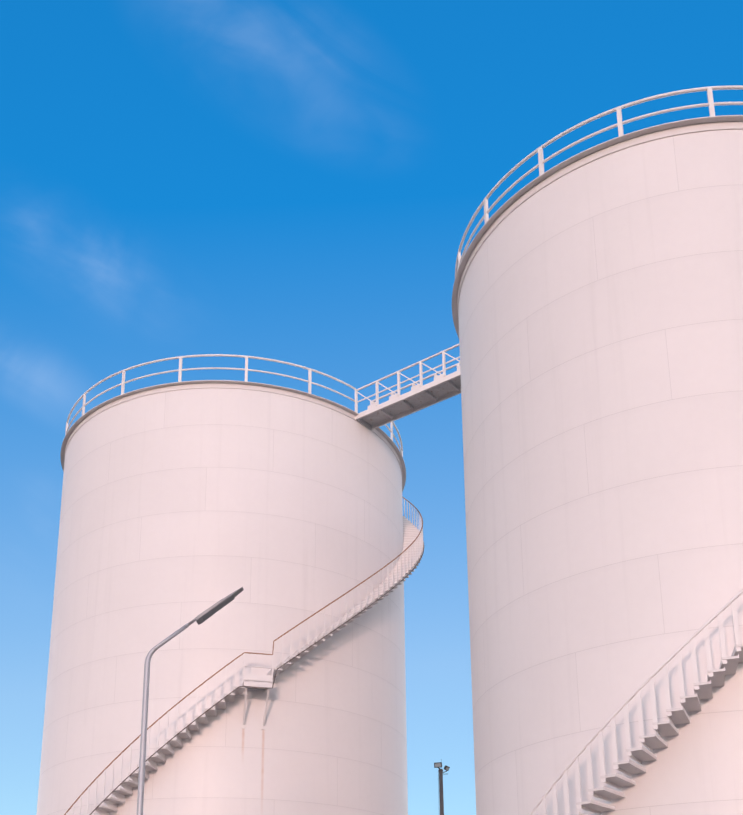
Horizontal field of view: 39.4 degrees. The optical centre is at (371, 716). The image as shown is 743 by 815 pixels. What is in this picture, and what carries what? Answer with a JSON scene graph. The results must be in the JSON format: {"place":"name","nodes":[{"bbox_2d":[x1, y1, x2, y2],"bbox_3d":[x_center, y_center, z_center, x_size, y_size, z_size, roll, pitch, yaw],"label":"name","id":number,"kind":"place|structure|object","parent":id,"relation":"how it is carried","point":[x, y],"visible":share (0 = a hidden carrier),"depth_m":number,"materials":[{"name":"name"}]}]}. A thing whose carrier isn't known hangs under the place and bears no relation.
{"place":"outdoors","nodes":[
{"label":"outdoors","id":0,"kind":"place"},
{"bbox_2d":[0,0,742,814],"label":"sky","id":1,"kind":"structure","parent":0,"point":[299,182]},
{"bbox_2d":[439,769,443,814],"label":"flood pole","id":2,"kind":"object","parent":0,"point":[441,792],"visible":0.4,"depth_m":61.35,"materials":[{"name":"metal"}]},
{"bbox_2d":[434,759,449,784],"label":"flood lights","id":3,"kind":"object","parent":2,"relation":"attached to","point":[445,767],"visible":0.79,"depth_m":61.61},
{"bbox_2d":[435,763,448,769],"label":"floodlight lenses","id":4,"kind":"object","parent":3,"relation":"attached to","point":[439,765],"visible":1,"depth_m":61.60,"materials":[{"name":"grey glass"}]},
{"label":"ground","id":5,"kind":"structure","parent":0,"visible":0},
{"bbox_2d":[137,600,219,814],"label":"lamp pole","id":6,"kind":"object","parent":5,"relation":"on","point":[141,777],"visible":0.98,"depth_m":20.77,"materials":[{"name":"grey metal"}]},
{"bbox_2d":[195,587,243,624],"bbox_3d":[-3.136,-2.286,21.435,0.960,0.751,0.300,-1,-16,1],"label":"lamp head","id":7,"kind":"object","parent":6,"relation":"attached to","point":[199,619],"visible":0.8,"depth_m":21.32},
{"bbox_2d":[202,595,234,620],"bbox_3d":[-3.156,-2.236,21.422,0.624,0.483,0.240,-1,-16,1],"label":"lamp lens","id":8,"kind":"object","parent":7,"relation":"attached to","point":[221,605],"visible":1,"depth_m":21.41,"materials":[{"name":"grey glass"}]},
{"bbox_2d":[36,388,407,814],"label":"storage tank","id":9,"kind":"object","parent":5,"relation":"on","point":[180,509],"visible":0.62,"depth_m":34.81,"materials":[{"name":"white metal"}]},
{"bbox_2d":[60,380,405,491],"bbox_3d":[-5.506,-9.621,42.427,13.840,0.208,13.840,-1,-16,1],"label":"tank rim","id":10,"kind":"object","parent":9,"relation":"attached to","point":[174,386],"visible":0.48,"depth_m":36.71,"materials":[{"name":"white metal"}]},
{"bbox_2d":[65,354,402,456],"bbox_3d":[-5.508,-10.260,42.605,13.652,1.120,13.616,-1,-16,1],"label":"guard railing","id":11,"kind":"object","parent":10,"relation":"on","point":[180,370],"visible":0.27,"depth_m":36.83,"materials":[{"name":"white metal"}]},
{"bbox_2d":[66,499,423,814],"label":"stair frame","id":12,"kind":"object","parent":9,"relation":"attached to","point":[257,680],"visible":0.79,"depth_m":32.67,"materials":[{"name":"white metal"}]},
{"bbox_2d":[64,497,422,814],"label":"stair handrail","id":13,"kind":"object","parent":12,"relation":"attached to","point":[252,653],"visible":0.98,"depth_m":32.65,"materials":[{"name":"white metal"}]},
{"bbox_2d":[90,548,423,814],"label":"stair stringer","id":14,"kind":"object","parent":9,"relation":"attached to","point":[255,687],"visible":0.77,"depth_m":32.35,"materials":[{"name":"white metal"}]},
{"bbox_2d":[92,516,423,814],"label":"stair treads","id":15,"kind":"object","parent":14,"relation":"attached to","point":[194,726],"visible":0.6,"depth_m":32.86,"materials":[{"name":"grey metal"}]},
{"bbox_2d":[355,344,460,429],"bbox_3d":[2.731,-11.999,36.269,8.360,1.283,1.091,-12,-19,36],"label":"bridge frame","id":16,"kind":"object","parent":9,"relation":"attached to","point":[397,397],"visible":0.52,"depth_m":36.95,"materials":[{"name":"metal"}]},
{"bbox_2d":[359,376,460,427],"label":"bridge deck","id":17,"kind":"structure","parent":9,"relation":"attached to","point":[413,402],"depth_m":37.14,"materials":[{"name":"grey metal"}]},
{"bbox_2d":[458,129,742,814],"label":"storage tank","id":18,"kind":"object","parent":5,"relation":"on","point":[600,309],"visible":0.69,"depth_m":21.26,"materials":[{"name":"white metal"}]},
{"bbox_2d":[452,115,742,337],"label":"tank rim","id":19,"kind":"object","parent":18,"relation":"attached to","point":[558,171],"visible":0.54,"depth_m":22.95,"materials":[{"name":"white metal"}]},
{"bbox_2d":[455,85,742,276],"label":"guard railing","id":20,"kind":"object","parent":19,"relation":"attached to","point":[711,104],"visible":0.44,"depth_m":23.03,"materials":[{"name":"white metal"}]},
{"bbox_2d":[532,599,740,814],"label":"stair frame","id":21,"kind":"object","parent":18,"relation":"attached to","point":[653,701],"visible":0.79,"depth_m":18.43,"materials":[{"name":"white metal"}]},
{"bbox_2d":[528,589,742,814],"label":"stair handrail","id":22,"kind":"object","parent":21,"relation":"attached to","point":[695,634],"visible":0.94,"depth_m":18.53,"materials":[{"name":"white metal"}]},
{"bbox_2d":[574,644,742,814],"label":"stair treads","id":23,"kind":"object","parent":21,"relation":"attached to","point":[667,728],"visible":0.96,"depth_m":18.57,"materials":[{"name":"white metal"}]}
]}

